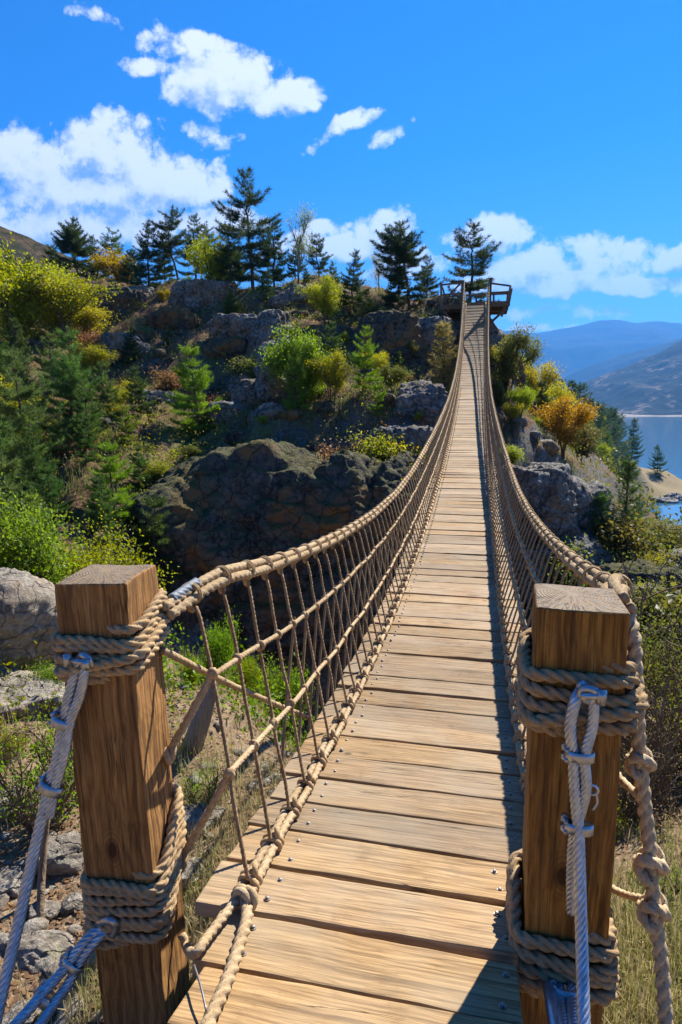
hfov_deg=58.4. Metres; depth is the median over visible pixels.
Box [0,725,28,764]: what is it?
shrub
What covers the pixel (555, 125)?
sky
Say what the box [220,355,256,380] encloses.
shrub
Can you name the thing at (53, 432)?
young pine
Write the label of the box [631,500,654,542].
conifer
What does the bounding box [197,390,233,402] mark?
shrub
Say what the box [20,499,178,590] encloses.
shrub
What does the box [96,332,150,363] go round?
rock
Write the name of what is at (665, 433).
lake water
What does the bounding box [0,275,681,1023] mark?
terrain
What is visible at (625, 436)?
spruce tree
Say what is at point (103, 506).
young pine
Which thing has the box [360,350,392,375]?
broadleaf tree
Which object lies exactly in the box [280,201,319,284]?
broadleaf tree
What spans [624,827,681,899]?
shrub
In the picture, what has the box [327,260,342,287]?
pine tree
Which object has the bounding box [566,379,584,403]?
spruce tree
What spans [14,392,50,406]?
broadleaf tree
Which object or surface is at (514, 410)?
broadleaf tree
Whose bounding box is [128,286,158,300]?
rock
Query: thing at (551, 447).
scree
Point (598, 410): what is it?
spruce tree
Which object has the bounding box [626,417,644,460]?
spruce tree
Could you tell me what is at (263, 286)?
pine tree
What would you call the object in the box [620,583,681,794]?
shrub
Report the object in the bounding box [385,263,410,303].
pine tree
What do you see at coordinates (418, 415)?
shrub
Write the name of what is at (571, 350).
mountain
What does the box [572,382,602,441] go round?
spruce tree
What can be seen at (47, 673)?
shrub
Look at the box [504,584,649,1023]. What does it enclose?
wooden post
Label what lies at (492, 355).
broadleaf tree
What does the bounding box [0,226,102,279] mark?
hill
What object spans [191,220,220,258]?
pine tree
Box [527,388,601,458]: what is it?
broadleaf tree
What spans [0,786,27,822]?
stone
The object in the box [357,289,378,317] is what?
pine tree
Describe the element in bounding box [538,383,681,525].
undergrowth
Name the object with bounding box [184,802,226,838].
stone
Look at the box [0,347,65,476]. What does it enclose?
young pine
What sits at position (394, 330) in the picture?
rock
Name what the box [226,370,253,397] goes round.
rock
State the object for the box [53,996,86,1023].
stone
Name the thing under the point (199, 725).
dead stump
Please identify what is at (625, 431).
spruce tree
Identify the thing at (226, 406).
rock
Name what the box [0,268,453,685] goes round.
undergrowth
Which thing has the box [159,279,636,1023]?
suspension bridge
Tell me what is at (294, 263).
pine tree
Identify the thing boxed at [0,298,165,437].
scree
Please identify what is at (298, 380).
young pine
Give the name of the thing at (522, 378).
rock
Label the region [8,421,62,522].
pine tree
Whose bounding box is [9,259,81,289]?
broadleaf tree
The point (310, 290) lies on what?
broadleaf tree
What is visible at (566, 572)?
shrub
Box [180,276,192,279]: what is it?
shrub
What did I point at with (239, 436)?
scree
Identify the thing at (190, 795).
shrub
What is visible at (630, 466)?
conifer
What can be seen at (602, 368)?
mountain
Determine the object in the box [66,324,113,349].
shrub
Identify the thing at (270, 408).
rock
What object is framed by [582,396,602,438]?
spruce tree
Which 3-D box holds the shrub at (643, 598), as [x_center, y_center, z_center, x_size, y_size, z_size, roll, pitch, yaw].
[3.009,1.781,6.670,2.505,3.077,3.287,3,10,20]
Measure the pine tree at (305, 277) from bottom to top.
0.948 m
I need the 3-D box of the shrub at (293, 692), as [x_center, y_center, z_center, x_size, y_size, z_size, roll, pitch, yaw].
[-0.616,1.773,6.004,0.713,0.976,0.706,2,10,12]
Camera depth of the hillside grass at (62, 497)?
20.62 m
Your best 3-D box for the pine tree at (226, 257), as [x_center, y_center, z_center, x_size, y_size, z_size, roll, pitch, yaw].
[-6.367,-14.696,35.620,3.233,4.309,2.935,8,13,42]
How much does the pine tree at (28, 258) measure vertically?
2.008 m
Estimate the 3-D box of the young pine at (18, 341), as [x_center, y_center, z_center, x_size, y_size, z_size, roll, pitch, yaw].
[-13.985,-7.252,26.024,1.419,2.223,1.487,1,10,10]
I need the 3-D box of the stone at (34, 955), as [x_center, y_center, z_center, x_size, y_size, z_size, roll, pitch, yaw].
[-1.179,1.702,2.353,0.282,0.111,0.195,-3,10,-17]
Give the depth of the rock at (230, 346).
27.38 m
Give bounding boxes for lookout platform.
[440,278,512,355]
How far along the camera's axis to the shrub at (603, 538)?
20.47 m
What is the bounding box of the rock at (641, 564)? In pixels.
[599,558,681,589]
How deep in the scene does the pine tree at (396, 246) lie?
29.96 m
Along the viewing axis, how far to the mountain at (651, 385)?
1950.91 m
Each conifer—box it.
[427,320,457,392]
[584,491,622,551]
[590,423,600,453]
[599,432,616,475]
[612,456,649,532]
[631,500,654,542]
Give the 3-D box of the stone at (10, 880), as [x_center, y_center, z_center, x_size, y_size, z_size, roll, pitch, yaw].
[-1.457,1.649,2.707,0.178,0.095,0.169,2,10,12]
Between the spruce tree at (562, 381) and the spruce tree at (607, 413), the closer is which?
the spruce tree at (562, 381)
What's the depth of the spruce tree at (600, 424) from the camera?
94.00 m
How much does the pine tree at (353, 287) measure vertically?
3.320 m
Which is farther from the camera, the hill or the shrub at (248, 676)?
the hill
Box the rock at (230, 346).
[192,337,246,358]
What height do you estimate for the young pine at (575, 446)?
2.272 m
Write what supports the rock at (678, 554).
on the terrain at (662, 485)
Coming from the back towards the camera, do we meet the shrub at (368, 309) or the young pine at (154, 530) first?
the shrub at (368, 309)
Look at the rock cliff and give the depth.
19.83 m
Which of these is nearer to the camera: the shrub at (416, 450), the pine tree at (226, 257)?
the shrub at (416, 450)
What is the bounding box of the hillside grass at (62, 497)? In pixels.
[0,273,471,510]
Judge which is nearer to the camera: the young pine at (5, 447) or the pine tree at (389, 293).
the young pine at (5, 447)
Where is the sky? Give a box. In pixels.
[0,0,681,332]
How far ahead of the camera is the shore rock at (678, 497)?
172.06 m
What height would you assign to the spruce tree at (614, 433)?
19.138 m
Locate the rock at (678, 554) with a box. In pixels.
[647,548,681,567]
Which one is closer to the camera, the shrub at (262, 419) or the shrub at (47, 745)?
the shrub at (47, 745)
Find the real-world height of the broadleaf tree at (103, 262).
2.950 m
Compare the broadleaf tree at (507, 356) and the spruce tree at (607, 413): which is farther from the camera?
the spruce tree at (607, 413)
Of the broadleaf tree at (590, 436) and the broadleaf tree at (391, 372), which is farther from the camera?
the broadleaf tree at (590, 436)
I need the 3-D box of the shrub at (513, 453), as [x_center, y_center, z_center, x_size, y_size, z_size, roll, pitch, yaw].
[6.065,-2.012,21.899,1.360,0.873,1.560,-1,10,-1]
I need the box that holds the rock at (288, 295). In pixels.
[264,283,317,309]
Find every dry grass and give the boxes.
[0,640,296,1023]
[601,765,681,1023]
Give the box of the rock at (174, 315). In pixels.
[142,302,200,329]
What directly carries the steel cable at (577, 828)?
attached to the wooden post at (571, 638)
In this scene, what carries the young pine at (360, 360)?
on the terrain at (662, 485)
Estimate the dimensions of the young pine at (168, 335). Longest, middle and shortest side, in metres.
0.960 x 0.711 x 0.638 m
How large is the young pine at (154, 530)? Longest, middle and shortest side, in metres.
2.890 x 2.140 x 1.921 m
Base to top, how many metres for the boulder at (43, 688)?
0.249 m
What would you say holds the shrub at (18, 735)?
on the terrain at (662, 485)
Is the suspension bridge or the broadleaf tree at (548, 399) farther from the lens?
the broadleaf tree at (548, 399)
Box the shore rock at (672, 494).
[663,492,681,497]
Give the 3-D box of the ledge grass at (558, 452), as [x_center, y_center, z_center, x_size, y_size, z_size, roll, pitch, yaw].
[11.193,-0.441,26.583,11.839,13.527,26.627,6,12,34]
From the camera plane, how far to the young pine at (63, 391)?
19.30 m
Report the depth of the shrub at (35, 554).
7.67 m
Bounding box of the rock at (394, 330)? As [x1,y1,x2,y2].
[349,309,432,365]
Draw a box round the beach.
[617,414,681,416]
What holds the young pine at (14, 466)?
on the terrain at (662, 485)
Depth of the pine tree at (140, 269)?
37.75 m
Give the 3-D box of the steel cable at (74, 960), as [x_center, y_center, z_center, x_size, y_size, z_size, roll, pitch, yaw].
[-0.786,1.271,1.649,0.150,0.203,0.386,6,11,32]
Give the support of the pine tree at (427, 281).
on the terrain at (662, 485)
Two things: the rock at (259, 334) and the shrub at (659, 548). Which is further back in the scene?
the rock at (259, 334)
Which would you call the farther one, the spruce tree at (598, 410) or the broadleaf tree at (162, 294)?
the spruce tree at (598, 410)
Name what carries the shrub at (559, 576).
on the rock cliff
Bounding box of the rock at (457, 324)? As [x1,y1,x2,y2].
[454,321,459,343]
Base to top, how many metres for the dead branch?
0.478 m
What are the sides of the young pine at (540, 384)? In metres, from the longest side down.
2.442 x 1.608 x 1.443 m
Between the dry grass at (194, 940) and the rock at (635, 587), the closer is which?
the dry grass at (194, 940)
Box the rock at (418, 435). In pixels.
[356,424,439,459]
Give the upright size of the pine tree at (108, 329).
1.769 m
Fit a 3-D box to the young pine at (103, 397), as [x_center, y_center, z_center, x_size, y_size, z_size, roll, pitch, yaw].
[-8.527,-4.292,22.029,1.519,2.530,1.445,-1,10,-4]
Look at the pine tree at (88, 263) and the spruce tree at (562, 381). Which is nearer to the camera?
the pine tree at (88, 263)
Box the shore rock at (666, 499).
[650,497,678,502]
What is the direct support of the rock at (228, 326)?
on the terrain at (662, 485)
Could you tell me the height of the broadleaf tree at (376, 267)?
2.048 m
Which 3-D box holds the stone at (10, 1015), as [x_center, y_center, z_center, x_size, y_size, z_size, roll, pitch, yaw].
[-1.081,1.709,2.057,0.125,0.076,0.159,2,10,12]
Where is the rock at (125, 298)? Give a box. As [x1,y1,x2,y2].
[88,286,145,326]
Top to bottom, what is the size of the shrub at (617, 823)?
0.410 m
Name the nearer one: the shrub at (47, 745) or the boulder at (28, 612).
the shrub at (47, 745)
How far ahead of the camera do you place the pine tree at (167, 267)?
40.54 m
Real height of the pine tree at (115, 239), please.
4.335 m
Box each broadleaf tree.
[0,232,69,349]
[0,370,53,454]
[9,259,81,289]
[11,261,123,344]
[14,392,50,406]
[58,303,120,338]
[62,339,121,381]
[82,245,136,284]
[105,387,130,406]
[155,288,169,300]
[182,232,242,285]
[258,315,334,403]
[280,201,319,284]
[294,269,347,327]
[303,281,323,308]
[305,344,355,401]
[340,331,350,342]
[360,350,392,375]
[369,253,383,288]
[375,362,415,390]
[401,340,419,357]
[489,345,499,361]
[490,319,544,385]
[491,376,508,408]
[499,401,525,419]
[505,384,539,417]
[523,358,564,396]
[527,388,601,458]
[534,392,561,432]
[534,417,543,427]
[544,377,578,408]
[571,421,608,464]
[596,442,611,457]
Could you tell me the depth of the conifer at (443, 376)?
23.91 m
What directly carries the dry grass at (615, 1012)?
on the terrain at (662, 485)
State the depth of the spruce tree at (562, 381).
64.46 m
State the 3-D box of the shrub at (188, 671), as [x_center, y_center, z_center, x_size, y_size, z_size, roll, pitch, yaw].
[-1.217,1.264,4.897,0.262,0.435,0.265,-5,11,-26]
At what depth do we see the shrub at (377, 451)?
17.84 m
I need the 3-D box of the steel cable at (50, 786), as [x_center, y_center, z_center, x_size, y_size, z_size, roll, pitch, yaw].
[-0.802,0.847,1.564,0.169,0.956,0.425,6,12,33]
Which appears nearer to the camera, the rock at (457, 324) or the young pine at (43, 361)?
the young pine at (43, 361)
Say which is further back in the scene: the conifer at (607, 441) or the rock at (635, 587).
the conifer at (607, 441)
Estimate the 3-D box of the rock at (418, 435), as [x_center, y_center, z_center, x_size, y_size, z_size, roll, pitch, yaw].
[1.941,-1.708,18.925,2.976,2.012,1.986,2,10,12]
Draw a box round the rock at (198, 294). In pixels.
[168,279,238,311]
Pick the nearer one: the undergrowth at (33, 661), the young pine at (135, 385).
the undergrowth at (33, 661)
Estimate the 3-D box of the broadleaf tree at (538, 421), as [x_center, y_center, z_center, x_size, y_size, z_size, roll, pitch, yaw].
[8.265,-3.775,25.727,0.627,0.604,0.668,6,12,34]
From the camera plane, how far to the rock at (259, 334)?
26.71 m
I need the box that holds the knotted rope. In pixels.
[612,614,673,1023]
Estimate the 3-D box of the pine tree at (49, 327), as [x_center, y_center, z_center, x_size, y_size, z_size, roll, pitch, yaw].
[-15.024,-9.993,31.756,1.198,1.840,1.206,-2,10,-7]
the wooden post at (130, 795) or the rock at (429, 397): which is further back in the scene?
the rock at (429, 397)
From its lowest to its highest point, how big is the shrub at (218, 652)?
0.789 m
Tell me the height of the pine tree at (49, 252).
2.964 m
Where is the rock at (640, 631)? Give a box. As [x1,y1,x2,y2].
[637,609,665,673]
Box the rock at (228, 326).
[207,313,257,338]
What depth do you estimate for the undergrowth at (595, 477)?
28.71 m
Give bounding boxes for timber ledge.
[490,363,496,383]
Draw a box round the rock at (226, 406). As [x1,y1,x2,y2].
[203,400,253,429]
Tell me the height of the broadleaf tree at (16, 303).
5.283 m
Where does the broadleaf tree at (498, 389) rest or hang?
on the terrain at (662, 485)
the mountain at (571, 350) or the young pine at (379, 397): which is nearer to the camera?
the young pine at (379, 397)
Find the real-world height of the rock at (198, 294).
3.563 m
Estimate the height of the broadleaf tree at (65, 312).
4.043 m
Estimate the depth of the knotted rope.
1.47 m
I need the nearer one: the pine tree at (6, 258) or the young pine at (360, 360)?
the young pine at (360, 360)
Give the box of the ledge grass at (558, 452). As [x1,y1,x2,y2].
[506,380,681,627]
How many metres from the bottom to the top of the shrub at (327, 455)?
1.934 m
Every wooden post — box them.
[46,564,190,1023]
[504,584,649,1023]
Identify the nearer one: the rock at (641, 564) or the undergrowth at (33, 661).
the undergrowth at (33, 661)
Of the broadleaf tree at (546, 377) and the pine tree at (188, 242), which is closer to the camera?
the broadleaf tree at (546, 377)
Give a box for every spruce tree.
[560,379,569,410]
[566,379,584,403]
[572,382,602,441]
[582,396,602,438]
[594,401,618,459]
[594,411,609,445]
[597,406,614,445]
[604,408,624,484]
[605,406,632,490]
[611,413,640,482]
[618,418,632,473]
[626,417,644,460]
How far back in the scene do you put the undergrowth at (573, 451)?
26.54 m
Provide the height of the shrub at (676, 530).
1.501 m
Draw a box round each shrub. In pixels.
[0,469,99,585]
[0,690,78,835]
[0,709,34,755]
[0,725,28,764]
[18,656,64,684]
[19,681,77,802]
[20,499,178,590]
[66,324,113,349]
[100,401,127,415]
[113,378,146,395]
[138,458,174,479]
[142,363,188,393]
[173,644,203,686]
[176,750,231,806]
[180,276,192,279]
[181,444,204,458]
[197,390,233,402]
[199,604,243,682]
[218,301,248,313]
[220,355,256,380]
[228,646,264,698]
[255,651,314,730]
[257,416,268,423]
[297,434,375,462]
[336,292,347,306]
[336,426,410,461]
[347,297,390,320]
[376,433,434,479]
[411,410,426,420]
[499,444,526,464]
[511,531,594,587]
[524,542,595,586]
[547,523,681,775]
[582,507,681,564]
[590,505,681,574]
[616,680,681,836]
[616,784,629,840]
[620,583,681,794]
[624,589,681,747]
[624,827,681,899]
[625,576,680,626]
[626,549,679,568]
[631,566,681,717]
[644,513,681,549]
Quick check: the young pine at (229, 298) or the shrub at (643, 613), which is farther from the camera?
the young pine at (229, 298)
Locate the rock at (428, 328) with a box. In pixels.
[418,316,457,360]
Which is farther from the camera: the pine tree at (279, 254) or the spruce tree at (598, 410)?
the spruce tree at (598, 410)
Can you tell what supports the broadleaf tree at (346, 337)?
on the terrain at (662, 485)
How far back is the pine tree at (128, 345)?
28.05 m
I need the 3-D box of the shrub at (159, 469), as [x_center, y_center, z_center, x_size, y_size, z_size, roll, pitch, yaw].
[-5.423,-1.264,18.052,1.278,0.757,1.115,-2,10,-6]
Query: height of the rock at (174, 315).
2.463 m
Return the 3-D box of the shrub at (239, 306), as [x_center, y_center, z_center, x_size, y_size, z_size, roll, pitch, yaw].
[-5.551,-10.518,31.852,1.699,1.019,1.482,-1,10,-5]
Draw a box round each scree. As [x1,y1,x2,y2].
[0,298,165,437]
[99,290,456,454]
[512,418,681,691]
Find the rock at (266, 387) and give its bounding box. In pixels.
[253,338,298,403]
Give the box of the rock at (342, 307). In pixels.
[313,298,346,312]
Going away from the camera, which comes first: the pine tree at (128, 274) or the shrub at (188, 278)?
the shrub at (188, 278)
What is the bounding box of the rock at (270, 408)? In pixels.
[246,402,286,423]
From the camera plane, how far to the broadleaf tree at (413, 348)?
24.98 m
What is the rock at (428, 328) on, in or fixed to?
on the terrain at (662, 485)
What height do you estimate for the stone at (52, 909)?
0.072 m
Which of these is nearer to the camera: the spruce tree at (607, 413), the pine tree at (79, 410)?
the pine tree at (79, 410)
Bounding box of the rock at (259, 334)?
[245,309,293,361]
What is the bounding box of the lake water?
[608,416,681,525]
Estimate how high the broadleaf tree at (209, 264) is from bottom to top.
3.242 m
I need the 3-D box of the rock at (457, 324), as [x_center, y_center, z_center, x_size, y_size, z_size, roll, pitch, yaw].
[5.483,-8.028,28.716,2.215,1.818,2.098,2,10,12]
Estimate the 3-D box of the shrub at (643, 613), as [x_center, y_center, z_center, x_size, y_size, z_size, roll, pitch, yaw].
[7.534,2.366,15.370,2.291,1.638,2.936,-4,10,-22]
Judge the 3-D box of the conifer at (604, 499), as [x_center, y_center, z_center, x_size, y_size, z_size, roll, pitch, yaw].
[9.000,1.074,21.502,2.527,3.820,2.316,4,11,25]
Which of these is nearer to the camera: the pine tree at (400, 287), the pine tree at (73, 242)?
the pine tree at (400, 287)
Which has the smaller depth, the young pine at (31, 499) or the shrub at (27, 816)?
the shrub at (27, 816)
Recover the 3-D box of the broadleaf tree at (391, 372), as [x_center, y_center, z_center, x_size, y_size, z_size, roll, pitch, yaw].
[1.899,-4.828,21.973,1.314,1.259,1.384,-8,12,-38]
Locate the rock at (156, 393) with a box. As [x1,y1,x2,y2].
[130,389,176,404]
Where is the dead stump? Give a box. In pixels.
[182,681,217,752]
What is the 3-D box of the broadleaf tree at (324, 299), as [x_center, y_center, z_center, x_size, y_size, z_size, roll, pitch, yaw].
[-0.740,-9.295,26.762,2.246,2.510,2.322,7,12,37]
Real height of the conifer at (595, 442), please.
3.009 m
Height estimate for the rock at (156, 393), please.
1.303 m
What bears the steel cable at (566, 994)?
attached to the wooden post at (571, 638)
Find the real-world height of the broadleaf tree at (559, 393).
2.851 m
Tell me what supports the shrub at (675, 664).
on the terrain at (662, 485)
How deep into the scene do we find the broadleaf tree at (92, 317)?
31.40 m
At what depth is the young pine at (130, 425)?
19.26 m
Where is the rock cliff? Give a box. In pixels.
[498,462,639,616]
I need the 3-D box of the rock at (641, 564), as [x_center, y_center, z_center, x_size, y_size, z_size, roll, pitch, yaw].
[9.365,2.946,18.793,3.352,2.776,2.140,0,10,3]
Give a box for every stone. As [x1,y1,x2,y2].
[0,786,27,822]
[0,866,32,897]
[0,929,74,974]
[1,999,42,1023]
[22,831,83,876]
[28,899,61,920]
[43,961,59,978]
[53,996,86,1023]
[182,857,204,890]
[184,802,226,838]
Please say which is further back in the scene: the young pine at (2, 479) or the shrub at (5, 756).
the young pine at (2, 479)
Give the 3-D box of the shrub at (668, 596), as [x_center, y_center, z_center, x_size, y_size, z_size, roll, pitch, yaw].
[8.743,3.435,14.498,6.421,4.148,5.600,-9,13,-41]
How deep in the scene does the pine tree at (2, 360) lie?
25.17 m
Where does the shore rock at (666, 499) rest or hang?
on the terrain at (662, 485)
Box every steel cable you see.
[0,651,94,1023]
[9,915,120,1023]
[550,978,576,1023]
[560,679,607,1023]
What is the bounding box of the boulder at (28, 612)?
[0,567,58,669]
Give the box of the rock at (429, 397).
[393,380,447,430]
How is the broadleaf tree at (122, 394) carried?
on the terrain at (662, 485)
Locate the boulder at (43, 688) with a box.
[0,667,64,720]
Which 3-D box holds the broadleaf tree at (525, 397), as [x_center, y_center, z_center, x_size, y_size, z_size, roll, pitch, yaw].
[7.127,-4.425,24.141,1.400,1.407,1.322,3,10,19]
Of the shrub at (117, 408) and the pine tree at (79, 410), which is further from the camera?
the shrub at (117, 408)
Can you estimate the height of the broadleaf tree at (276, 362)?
3.066 m
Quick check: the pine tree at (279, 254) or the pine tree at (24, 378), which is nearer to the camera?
the pine tree at (24, 378)
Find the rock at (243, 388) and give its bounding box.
[230,378,256,407]
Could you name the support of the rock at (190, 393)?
on the terrain at (662, 485)
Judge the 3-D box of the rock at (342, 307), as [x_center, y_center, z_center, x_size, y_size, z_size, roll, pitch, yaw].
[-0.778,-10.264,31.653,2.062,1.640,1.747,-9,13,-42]
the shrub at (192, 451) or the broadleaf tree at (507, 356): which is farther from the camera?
the broadleaf tree at (507, 356)
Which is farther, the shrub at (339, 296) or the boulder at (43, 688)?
the shrub at (339, 296)
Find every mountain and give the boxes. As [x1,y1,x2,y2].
[503,320,681,382]
[544,338,681,390]
[564,341,681,414]
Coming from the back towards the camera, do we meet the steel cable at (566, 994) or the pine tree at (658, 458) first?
the pine tree at (658, 458)
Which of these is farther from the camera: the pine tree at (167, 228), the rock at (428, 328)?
the pine tree at (167, 228)
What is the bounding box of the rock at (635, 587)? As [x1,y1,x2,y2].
[625,581,680,618]
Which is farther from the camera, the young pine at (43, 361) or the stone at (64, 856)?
the young pine at (43, 361)
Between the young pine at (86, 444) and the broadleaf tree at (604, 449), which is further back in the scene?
the broadleaf tree at (604, 449)
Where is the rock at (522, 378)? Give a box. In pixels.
[491,355,535,413]
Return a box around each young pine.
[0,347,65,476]
[0,419,47,515]
[0,450,48,524]
[0,474,29,546]
[2,317,32,363]
[18,492,53,541]
[27,332,63,395]
[28,327,105,433]
[30,462,80,530]
[47,406,77,457]
[57,373,99,434]
[67,416,99,467]
[74,473,127,545]
[84,358,124,418]
[85,439,146,521]
[115,405,138,446]
[119,493,200,595]
[123,444,156,487]
[125,364,155,412]
[162,327,173,345]
[164,342,224,430]
[221,288,241,313]
[243,350,257,378]
[280,339,312,409]
[316,319,343,360]
[348,325,383,392]
[368,374,386,417]
[393,351,404,368]
[535,380,553,428]
[568,430,582,451]
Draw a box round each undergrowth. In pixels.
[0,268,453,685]
[0,637,248,783]
[161,620,320,752]
[512,383,680,566]
[518,366,681,658]
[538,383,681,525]
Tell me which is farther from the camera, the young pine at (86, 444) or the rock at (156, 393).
the rock at (156, 393)
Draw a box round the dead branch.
[36,819,49,916]
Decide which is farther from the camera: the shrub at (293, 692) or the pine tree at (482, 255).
the pine tree at (482, 255)
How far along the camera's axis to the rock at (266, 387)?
21.60 m
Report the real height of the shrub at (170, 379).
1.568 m
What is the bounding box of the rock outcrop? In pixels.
[132,438,431,656]
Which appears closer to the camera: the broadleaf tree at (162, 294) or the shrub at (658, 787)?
the shrub at (658, 787)
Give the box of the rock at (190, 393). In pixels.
[177,388,212,403]
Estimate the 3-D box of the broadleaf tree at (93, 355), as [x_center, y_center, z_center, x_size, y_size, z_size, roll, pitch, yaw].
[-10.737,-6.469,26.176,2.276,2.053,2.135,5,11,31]
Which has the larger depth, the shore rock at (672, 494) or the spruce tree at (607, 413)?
the shore rock at (672, 494)
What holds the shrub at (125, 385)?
on the terrain at (662, 485)
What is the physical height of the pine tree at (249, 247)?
6.808 m
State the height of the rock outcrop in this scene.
6.725 m
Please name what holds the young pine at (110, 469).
on the terrain at (662, 485)
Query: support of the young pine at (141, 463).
on the terrain at (662, 485)
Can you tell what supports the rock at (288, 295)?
on the terrain at (662, 485)
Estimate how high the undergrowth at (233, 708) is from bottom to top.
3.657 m
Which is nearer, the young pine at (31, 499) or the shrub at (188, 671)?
the shrub at (188, 671)
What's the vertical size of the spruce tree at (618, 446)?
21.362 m
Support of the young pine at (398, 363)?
on the terrain at (662, 485)
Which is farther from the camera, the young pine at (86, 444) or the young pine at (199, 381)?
the young pine at (199, 381)
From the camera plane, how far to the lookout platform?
26.95 m
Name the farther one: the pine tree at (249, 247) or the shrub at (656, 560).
the pine tree at (249, 247)
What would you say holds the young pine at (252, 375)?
on the terrain at (662, 485)
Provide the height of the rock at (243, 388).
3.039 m
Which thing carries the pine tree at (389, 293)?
on the terrain at (662, 485)
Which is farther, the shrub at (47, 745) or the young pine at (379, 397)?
the young pine at (379, 397)
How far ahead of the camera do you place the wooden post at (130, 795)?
1.73 m
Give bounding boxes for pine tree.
[0,335,9,373]
[0,345,46,400]
[4,248,17,269]
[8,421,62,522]
[21,255,34,269]
[40,244,63,269]
[42,314,58,332]
[48,215,105,282]
[67,378,105,451]
[84,234,111,279]
[96,227,126,278]
[99,325,110,351]
[116,248,141,285]
[117,327,143,365]
[121,220,174,287]
[147,204,191,279]
[150,233,179,282]
[173,212,205,278]
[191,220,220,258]
[200,221,255,288]
[211,164,286,289]
[254,218,295,286]
[256,269,275,305]
[285,235,306,278]
[301,231,333,276]
[302,267,314,281]
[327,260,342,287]
[337,249,370,314]
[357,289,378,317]
[367,219,444,309]
[383,282,398,309]
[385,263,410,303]
[414,256,438,298]
[442,217,503,301]
[647,445,667,474]
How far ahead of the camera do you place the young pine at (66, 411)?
19.97 m
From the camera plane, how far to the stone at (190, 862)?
2.64 m
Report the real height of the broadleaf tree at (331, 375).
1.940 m
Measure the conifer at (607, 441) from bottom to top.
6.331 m
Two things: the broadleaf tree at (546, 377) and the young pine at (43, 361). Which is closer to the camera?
the young pine at (43, 361)
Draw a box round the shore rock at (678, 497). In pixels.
[673,494,681,500]
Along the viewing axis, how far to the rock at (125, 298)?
34.10 m
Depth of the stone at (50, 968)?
2.25 m
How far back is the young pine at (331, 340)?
22.67 m

